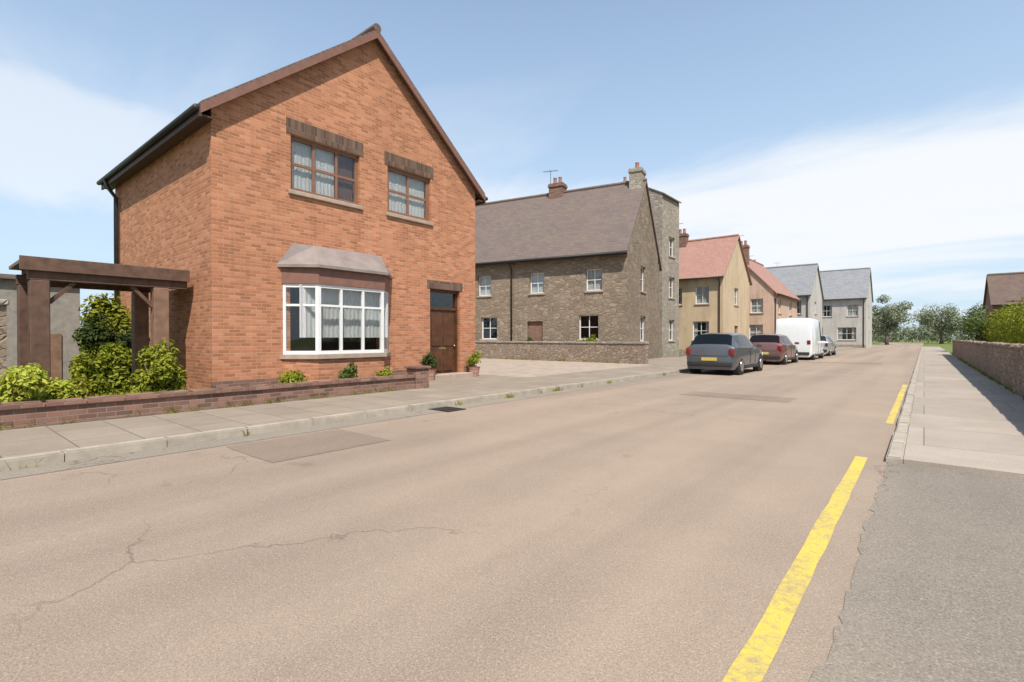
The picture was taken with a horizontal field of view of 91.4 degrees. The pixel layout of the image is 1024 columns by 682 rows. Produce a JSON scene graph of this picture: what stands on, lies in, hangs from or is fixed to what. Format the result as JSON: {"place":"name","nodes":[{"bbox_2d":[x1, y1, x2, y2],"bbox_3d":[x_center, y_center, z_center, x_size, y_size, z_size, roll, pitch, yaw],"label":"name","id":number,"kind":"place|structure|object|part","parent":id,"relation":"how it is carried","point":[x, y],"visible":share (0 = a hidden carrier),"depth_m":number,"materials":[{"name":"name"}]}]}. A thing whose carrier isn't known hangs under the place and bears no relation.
{"place":"outdoors","nodes":[
{"label":"outdoors","id":0,"kind":"place"},
{"bbox_2d":[0,274,79,380],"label":"garden shed","id":1,"kind":"structure","parent":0,"point":[64,318],"depth_m":13.59,"materials":[{"name":"paint"}]},
{"bbox_2d":[50,334,61,379],"bbox_3d":[-12.575,0.432,13.326,0.037,1.250,0.850,0,1,40],"label":"door","id":2,"kind":"structure","parent":1,"relation":"in","point":[55,339],"depth_m":13.56,"materials":[{"name":"brown wood"}]},
{"bbox_2d":[62,378,187,395],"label":"grass","id":3,"kind":"structure","parent":0,"point":[129,383],"depth_m":10.78,"materials":[{"name":"green plant"}]},
{"bbox_2d":[0,364,686,457],"bbox_3d":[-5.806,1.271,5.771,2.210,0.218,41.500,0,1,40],"label":"pavement","id":4,"kind":"structure","parent":0,"point":[32,440],"depth_m":7.80,"materials":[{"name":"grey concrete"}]},
{"bbox_2d":[0,363,50,402],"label":"shrub","id":5,"kind":"object","parent":4,"relation":"on","point":[24,383],"visible":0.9,"depth_m":6.83,"materials":[{"name":"green plant"}]},
{"bbox_2d":[38,377,82,401],"bbox_3d":[-6.967,0.852,7.663,0.531,0.600,0.556,0,0,28],"label":"shrub","id":6,"kind":"object","parent":4,"relation":"on","point":[59,389],"visible":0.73,"depth_m":7.61,"materials":[{"name":"green plant"}]},
{"bbox_2d":[66,372,94,398],"bbox_3d":[-6.986,0.821,8.047,0.577,0.655,0.426,0,0,33],"label":"shrub","id":7,"kind":"object","parent":4,"relation":"on","point":[81,382],"visible":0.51,"depth_m":8.00,"materials":[{"name":"green plant"}]},
{"bbox_2d":[44,387,190,401],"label":"grass","id":8,"kind":"structure","parent":4,"relation":"on","point":[139,391],"depth_m":8.87,"materials":[{"name":"green plant"}]},
{"bbox_2d":[129,337,187,392],"bbox_3d":[-6.553,0.533,9.272,0.837,1.212,0.839,0,0,-15],"label":"shrub","id":9,"kind":"object","parent":4,"relation":"on","point":[159,372],"visible":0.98,"depth_m":9.22,"materials":[{"name":"green plant"}]},
{"bbox_2d":[0,365,430,427],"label":"garden wall","id":10,"kind":"structure","parent":4,"relation":"on","point":[19,414],"depth_m":8.12,"materials":[{"name":"brown brick"}]},
{"bbox_2d":[96,23,487,389],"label":"brick house","id":11,"kind":"structure","parent":4,"relation":"on","point":[312,217],"depth_m":11.85,"materials":[{"name":"orange brick"}]},
{"bbox_2d":[286,117,362,209],"bbox_3d":[-4.461,-4.154,11.961,0.261,1.700,1.980,0,1,40],"label":"window","id":12,"kind":"structure","parent":11,"relation":"in","point":[319,172],"depth_m":11.96,"materials":[{"name":"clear glass"}]},
{"bbox_2d":[277,244,391,381],"bbox_3d":[-3.956,-0.444,12.011,0.734,3.520,3.100,0,1,40],"label":"bay window","id":13,"kind":"structure","parent":11,"relation":"in","point":[343,293],"depth_m":11.62,"materials":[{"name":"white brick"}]},
{"bbox_2d":[384,151,433,225],"bbox_3d":[-2.876,-4.167,13.881,0.260,1.700,1.700,0,1,40],"label":"window","id":14,"kind":"structure","parent":11,"relation":"in","point":[406,199],"depth_m":13.90,"materials":[{"name":"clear glass"}]},
{"bbox_2d":[430,310,454,373],"bbox_3d":[-2.078,0.077,14.964,0.110,1.998,1.036,0,1,40],"label":"door","id":15,"kind":"structure","parent":11,"relation":"in","point":[442,322],"depth_m":15.01,"materials":[{"name":"brown wood"}]},
{"bbox_2d":[276,370,307,382],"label":"shrub","id":16,"kind":"object","parent":4,"relation":"on","point":[297,376],"visible":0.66,"depth_m":10.32,"materials":[{"name":"green plant"}]},
{"bbox_2d":[337,361,357,378],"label":"shrub","id":17,"kind":"object","parent":4,"relation":"on","point":[350,372],"visible":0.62,"depth_m":11.12,"materials":[{"name":"green plant"}]},
{"bbox_2d":[374,366,393,376],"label":"shrub","id":18,"kind":"object","parent":4,"relation":"on","point":[383,372],"visible":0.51,"depth_m":11.99,"materials":[{"name":"green plant"}]},
{"bbox_2d":[0,342,922,681],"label":"road","id":19,"kind":"structure","parent":0,"point":[654,530],"depth_m":3.15,"materials":[{"name":"grey asphalt"}]},
{"bbox_2d":[227,429,388,462],"bbox_3d":[-2.469,1.253,6.132,1.223,0.001,1.525,0,1,40],"label":"road patch","id":20,"kind":"object","parent":19,"relation":"on","point":[286,448],"visible":1,"depth_m":6.06,"materials":[{"name":"grey asphalt"}]},
{"bbox_2d":[0,347,852,470],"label":"kerb","id":21,"kind":"structure","parent":19,"relation":"on","point":[66,455],"depth_m":6.61,"materials":[{"name":"concrete"}]},
{"bbox_2d":[0,348,852,479],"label":"gutter","id":22,"kind":"object","parent":19,"relation":"on","point":[28,471],"depth_m":6.42,"materials":[{"name":"grey concrete"}]},
{"bbox_2d":[429,406,464,411],"bbox_3d":[-1.166,1.227,9.014,0.520,0.008,0.450,0,1,40],"label":"drain cover","id":23,"kind":"object","parent":22,"relation":"on","point":[447,409],"visible":1,"depth_m":8.97,"materials":[{"name":"black metal"}]},
{"bbox_2d":[0,357,1023,469],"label":"weeds","id":24,"kind":"object","parent":22,"relation":"on","point":[963,361],"visible":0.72,"depth_m":10.74,"materials":[{"name":"green plant"}]},
{"bbox_2d":[686,332,762,374],"bbox_3d":[8.149,0.453,18.918,2.100,1.540,4.252,0,1,40],"label":"parked car","id":25,"kind":"object","parent":19,"relation":"on","point":[736,353],"visible":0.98,"depth_m":17.46,"materials":[{"name":"grey paint"}]},
{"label":"rear window","id":26,"kind":"part","parent":25,"relation":"part of","materials":[{"name":"black glass"}]},
{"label":"side window","id":27,"kind":"part","parent":25,"relation":"part of","materials":[{"name":"grey glass"}]},
{"bbox_2d":[680,391,796,401],"bbox_3d":[4.939,1.219,11.030,2.228,0.001,0.929,0,1,40],"label":"road patch","id":28,"kind":"object","parent":19,"relation":"on","point":[742,396],"visible":1,"depth_m":10.98,"materials":[{"name":"grey asphalt"}]},
{"bbox_2d":[750,334,798,364],"bbox_3d":[13.276,0.408,25.448,2.100,1.540,4.252,0,1,40],"label":"parked car","id":29,"kind":"object","parent":19,"relation":"on","point":[782,349],"visible":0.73,"depth_m":23.86,"materials":[{"name":"red paint"}]},
{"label":"rear window","id":30,"kind":"part","parent":29,"relation":"part of","materials":[{"name":"black glass"}]},
{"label":"side window","id":31,"kind":"part","parent":29,"relation":"part of","materials":[{"name":"grey glass"}]},
{"bbox_2d":[722,456,866,681],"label":"road marking","id":32,"kind":"object","parent":19,"relation":"on","point":[753,659],"visible":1,"depth_m":2.51,"materials":[{"name":"yellow paint"}]},
{"bbox_2d":[776,318,824,359],"bbox_3d":[17.744,-0.109,30.703,2.290,2.500,5.051,0,1,40],"label":"parked van","id":33,"kind":"object","parent":19,"relation":"on","point":[805,333],"visible":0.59,"depth_m":28.76,"materials":[{"name":"white paint"}]},
{"bbox_2d":[821,335,836,355],"bbox_3d":[22.503,0.330,36.633,2.100,1.540,4.252,0,1,40],"label":"parked car","id":34,"kind":"object","parent":19,"relation":"on","point":[829,347],"visible":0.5,"depth_m":35.05,"materials":[{"name":"silver metal"}]},
{"bbox_2d":[886,385,907,423],"bbox_3d":[8.250,1.222,10.639,0.111,0.001,8.100,0,1,40],"label":"road marking","id":35,"kind":"object","parent":19,"relation":"on","point":[893,412],"visible":1,"depth_m":9.39,"materials":[{"name":"yellow paint"}]},
{"bbox_2d":[886,346,922,463],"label":"kerb","id":36,"kind":"structure","parent":19,"relation":"on","point":[896,451],"depth_m":6.99,"materials":[{"name":"concrete"}]},
{"bbox_2d":[429,375,524,386],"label":"garden path","id":37,"kind":"structure","parent":0,"point":[478,378],"depth_m":13.93,"materials":[{"name":"beige concrete"}]},
{"bbox_2d":[420,352,437,380],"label":"potted plant","id":38,"kind":"object","parent":37,"relation":"on","point":[429,360],"visible":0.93,"depth_m":13.94,"materials":[{"name":"green plant"}]},
{"bbox_2d":[466,350,482,376],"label":"potted plant","id":39,"kind":"object","parent":37,"relation":"on","point":[472,360],"visible":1,"depth_m":15.33,"materials":[{"name":"green plant"}]},
{"bbox_2d":[0,0,1023,337],"label":"sky","id":40,"kind":"structure","parent":0,"point":[886,137],"materials":[{"name":"blue"}]},
{"bbox_2d":[80,338,974,354],"bbox_3d":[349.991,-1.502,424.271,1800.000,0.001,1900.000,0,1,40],"label":"ground","id":41,"kind":"structure","parent":0,"point":[947,347],"depth_m":121.86,"materials":[{"name":"green plant"}]},
{"bbox_2d":[582,334,597,341],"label":"shrub","id":42,"kind":"object","parent":41,"relation":"on","point":[590,339],"visible":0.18,"depth_m":25.70,"materials":[{"name":"green plant"}]},
{"bbox_2d":[623,177,681,357],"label":"stone house","id":43,"kind":"structure","parent":41,"relation":"on","point":[665,209],"depth_m":33.43,"materials":[{"name":"stone"}]},
{"bbox_2d":[668,320,675,341],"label":"window","id":44,"kind":"structure","parent":43,"relation":"in","point":[671,340],"depth_m":34.06,"materials":[{"name":"white paint"}]},
{"bbox_2d":[668,277,675,299],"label":"window","id":45,"kind":"structure","parent":43,"relation":"in","point":[671,287],"depth_m":34.36,"materials":[{"name":"white paint"}]},
{"bbox_2d":[669,237,675,258],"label":"window","id":46,"kind":"structure","parent":43,"relation":"in","point":[671,247],"depth_m":34.33,"materials":[{"name":"white paint"}]},
{"bbox_2d":[872,321,883,335],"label":"tree","id":47,"kind":"object","parent":41,"relation":"on","point":[874,329],"visible":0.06,"depth_m":118.73,"materials":[{"name":"green plant"}]},
{"bbox_2d":[872,294,916,344],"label":"tree","id":48,"kind":"object","parent":41,"relation":"on","point":[890,318],"visible":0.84,"depth_m":89.09,"materials":[{"name":"green plant"}]},
{"bbox_2d":[873,322,973,340],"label":"woodland","id":49,"kind":"object","parent":41,"relation":"on","point":[912,327],"visible":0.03,"depth_m":215.68,"materials":[{"name":"green plant"}]},
{"bbox_2d":[872,325,984,342],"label":"hedge","id":50,"kind":"object","parent":41,"relation":"on","point":[928,335],"visible":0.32,"depth_m":133.19,"materials":[{"name":"green plant"}]},
{"bbox_2d":[911,303,965,343],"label":"tree","id":51,"kind":"object","parent":41,"relation":"on","point":[928,318],"visible":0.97,"depth_m":112.80,"materials":[{"name":"green plant"}]},
{"bbox_2d":[960,301,984,333],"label":"tree","id":52,"kind":"object","parent":41,"relation":"on","point":[973,310],"visible":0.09,"depth_m":115.86,"materials":[{"name":"green plant"}]},
{"bbox_2d":[957,306,1005,341],"bbox_3d":[31.749,-0.615,33.475,3.008,3.596,3.634,0,0,33],"label":"tree","id":53,"kind":"object","parent":41,"relation":"on","point":[976,327],"visible":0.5,"depth_m":33.50,"materials":[{"name":"green plant"}]},
{"bbox_2d":[981,295,1023,343],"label":"hedge","id":54,"kind":"object","parent":41,"relation":"on","point":[1007,326],"visible":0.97,"depth_m":26.16,"materials":[{"name":"green plant"}]},
{"bbox_2d":[982,272,1023,333],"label":"house","id":55,"kind":"structure","parent":41,"relation":"on","point":[1000,289],"depth_m":40.60,"materials":[{"name":"brown brick"}]},
{"bbox_2d":[475,358,653,376],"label":"forecourt","id":56,"kind":"structure","parent":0,"point":[517,368],"depth_m":21.04,"materials":[{"name":"beige concrete"}]},
{"bbox_2d":[475,341,648,363],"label":"boundary wall","id":57,"kind":"structure","parent":56,"relation":"on","point":[613,352],"depth_m":25.44,"materials":[{"name":"brown stone"}]},
{"bbox_2d":[475,162,661,358],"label":"stone house","id":58,"kind":"structure","parent":56,"relation":"on","point":[559,261],"depth_m":28.05,"materials":[{"name":"stone"}]},
{"bbox_2d":[477,276,491,297],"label":"window","id":59,"kind":"structure","parent":58,"relation":"in","point":[485,281],"depth_m":29.51,"materials":[{"name":"white paint"}]},
{"bbox_2d":[480,317,497,340],"bbox_3d":[-1.313,-0.704,29.227,1.220,1.400,0.260,0,0,29],"label":"window","id":60,"kind":"structure","parent":58,"relation":"in","point":[483,339],"depth_m":29.29,"materials":[{"name":"white paint"}]},
{"bbox_2d":[529,322,542,340],"bbox_3d":[1.347,-0.045,27.894,0.910,2.060,0.070,0,0,29],"label":"door","id":61,"kind":"structure","parent":58,"relation":"in","point":[535,328],"depth_m":27.84,"materials":[{"name":"brown wood"}]},
{"bbox_2d":[528,272,544,294],"bbox_3d":[1.425,-3.169,27.756,1.020,1.250,0.319,0,0,29],"label":"window","id":62,"kind":"structure","parent":58,"relation":"in","point":[537,279],"depth_m":27.86,"materials":[{"name":"white paint"}]},
{"bbox_2d":[577,315,599,340],"bbox_3d":[4.046,-0.684,26.315,1.220,1.400,0.260,0,0,29],"label":"window","id":63,"kind":"structure","parent":58,"relation":"in","point":[580,339],"depth_m":26.38,"materials":[{"name":"white paint"}]},
{"bbox_2d":[584,268,602,292],"bbox_3d":[4.325,-3.158,26.180,1.020,1.250,0.320,0,0,29],"label":"window","id":64,"kind":"structure","parent":58,"relation":"in","point":[594,276],"depth_m":26.31,"materials":[{"name":"white paint"}]},
{"bbox_2d":[640,267,646,293],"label":"window","id":65,"kind":"structure","parent":58,"relation":"in","point":[642,291],"depth_m":28.66,"materials":[{"name":"white paint"}]},
{"bbox_2d":[640,316,646,341],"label":"window","id":66,"kind":"structure","parent":58,"relation":"in","point":[640,316],"depth_m":28.42,"materials":[{"name":"white paint"}]},
{"bbox_2d":[679,223,751,355],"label":"house","id":67,"kind":"structure","parent":0,"point":[715,282],"depth_m":37.78,"materials":[{"name":"beige paint"}]},
{"bbox_2d":[679,288,682,305],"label":"window","id":68,"kind":"structure","parent":67,"relation":"in","point":[680,296],"depth_m":38.20,"materials":[{"name":"white paint"}]},
{"bbox_2d":[692,321,708,341],"bbox_3d":[14.047,-0.709,37.138,1.320,1.500,0.301,0,1,40],"label":"window","id":69,"kind":"structure","parent":67,"relation":"in","point":[695,324],"depth_m":37.44,"materials":[{"name":"white paint"}]},
{"bbox_2d":[694,286,709,304],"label":"window","id":70,"kind":"structure","parent":67,"relation":"in","point":[702,292],"depth_m":37.14,"materials":[{"name":"white paint"}]},
{"bbox_2d":[734,288,738,306],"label":"window","id":71,"kind":"structure","parent":67,"relation":"in","point":[734,288],"depth_m":38.61,"materials":[{"name":"white paint"}]},
{"bbox_2d":[648,347,847,364],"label":"pavement","id":72,"kind":"structure","parent":0,"point":[680,360],"depth_m":26.14,"materials":[{"name":"grey concrete"}]},
{"bbox_2d":[820,267,873,347],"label":"house","id":73,"kind":"structure","parent":72,"relation":"on","point":[847,301],"depth_m":64.22,"materials":[{"name":"grey paint"}]},
{"bbox_2d":[822,305,831,317],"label":"window","id":74,"kind":"structure","parent":73,"relation":"in","point":[823,316],"depth_m":64.95,"materials":[{"name":"white paint"}]},
{"bbox_2d":[837,327,856,340],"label":"window","id":75,"kind":"structure","parent":73,"relation":"in","point":[840,333],"depth_m":63.43,"materials":[{"name":"white paint"}]},
{"bbox_2d":[846,304,858,316],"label":"window","id":76,"kind":"structure","parent":73,"relation":"in","point":[852,309],"depth_m":63.26,"materials":[{"name":"white paint"}]},
{"bbox_2d":[741,235,801,339],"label":"house","id":77,"kind":"structure","parent":0,"point":[772,298],"depth_m":42.72,"materials":[{"name":"paint"}]},
{"bbox_2d":[749,325,762,339],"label":"window","id":78,"kind":"structure","parent":77,"relation":"in","point":[753,329],"depth_m":42.75,"materials":[{"name":"white paint"}]},
{"bbox_2d":[749,298,763,313],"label":"window","id":79,"kind":"structure","parent":77,"relation":"in","point":[756,304],"depth_m":42.63,"materials":[{"name":"white paint"}]},
{"bbox_2d":[749,256,823,334],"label":"house","id":80,"kind":"structure","parent":0,"point":[802,282],"depth_m":54.67,"materials":[{"name":"grey paint"}]},
{"bbox_2d":[797,301,801,314],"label":"window","id":81,"kind":"structure","parent":80,"relation":"in","point":[799,313],"depth_m":52.88,"materials":[{"name":"white paint"}]},
{"bbox_2d":[809,462,1023,681],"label":"driveway","id":82,"kind":"structure","parent":0,"point":[935,593],"depth_m":2.60,"materials":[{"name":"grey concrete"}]},
{"bbox_2d":[903,346,1023,478],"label":"pavement","id":83,"kind":"structure","parent":0,"point":[965,417],"depth_m":7.34,"materials":[{"name":"concrete"}]},
{"bbox_2d":[952,340,1023,396],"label":"boundary wall","id":84,"kind":"structure","parent":83,"relation":"on","point":[1002,363],"depth_m":13.92,"materials":[{"name":"brown stone"}]},
{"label":"garden lawn","id":85,"kind":"structure","parent":0,"visible":0},
{"bbox_2d":[0,299,8,379],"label":"boundary wall","id":86,"kind":"structure","parent":85,"relation":"on","point":[4,303],"depth_m":8.54,"materials":[{"name":"stone"}]},
{"bbox_2d":[80,303,89,358],"bbox_3d":[-22.185,-0.348,12.457,1.472,3.271,19.717,0,1,40],"label":"hedge","id":87,"kind":"object","parent":85,"relation":"on","point":[82,349],"visible":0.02,"depth_m":19.22,"materials":[{"name":"green plant"}]},
{"bbox_2d":[68,352,108,395],"bbox_3d":[-7.323,0.663,8.580,0.615,0.961,0.577,0,0,31],"label":"shrub","id":88,"kind":"object","parent":85,"relation":"on","point":[96,381],"visible":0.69,"depth_m":8.48,"materials":[{"name":"green plant"}]},
{"bbox_2d":[9,255,189,391],"bbox_3d":[-8.201,-0.170,10.011,1.705,2.600,2.550,0,1,40],"label":"pergola","id":89,"kind":"object","parent":85,"relation":"on","point":[37,278],"visible":0.81,"depth_m":9.51,"materials":[{"name":"wood"}]},
{"bbox_2d":[77,293,130,366],"bbox_3d":[-10.321,-0.066,12.889,1.443,2.358,0.908,0,0,-30],"label":"shrub","id":90,"kind":"object","parent":85,"relation":"on","point":[112,311],"visible":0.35,"depth_m":12.69,"materials":[{"name":"green plant"}]},
{"bbox_2d":[89,342,133,395],"bbox_3d":[-7.212,0.574,8.932,0.708,1.134,0.668,0,0,19],"label":"shrub","id":91,"kind":"object","parent":85,"relation":"on","point":[113,362],"visible":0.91,"depth_m":8.86,"materials":[{"name":"green plant"}]},
{"bbox_2d":[72,312,150,380],"bbox_3d":[-9.354,0.223,11.746,1.482,1.799,0.836,0,1,-43],"label":"shrub","id":92,"kind":"object","parent":85,"relation":"on","point":[95,333],"visible":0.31,"depth_m":11.56,"materials":[{"name":"green plant"}]}
]}

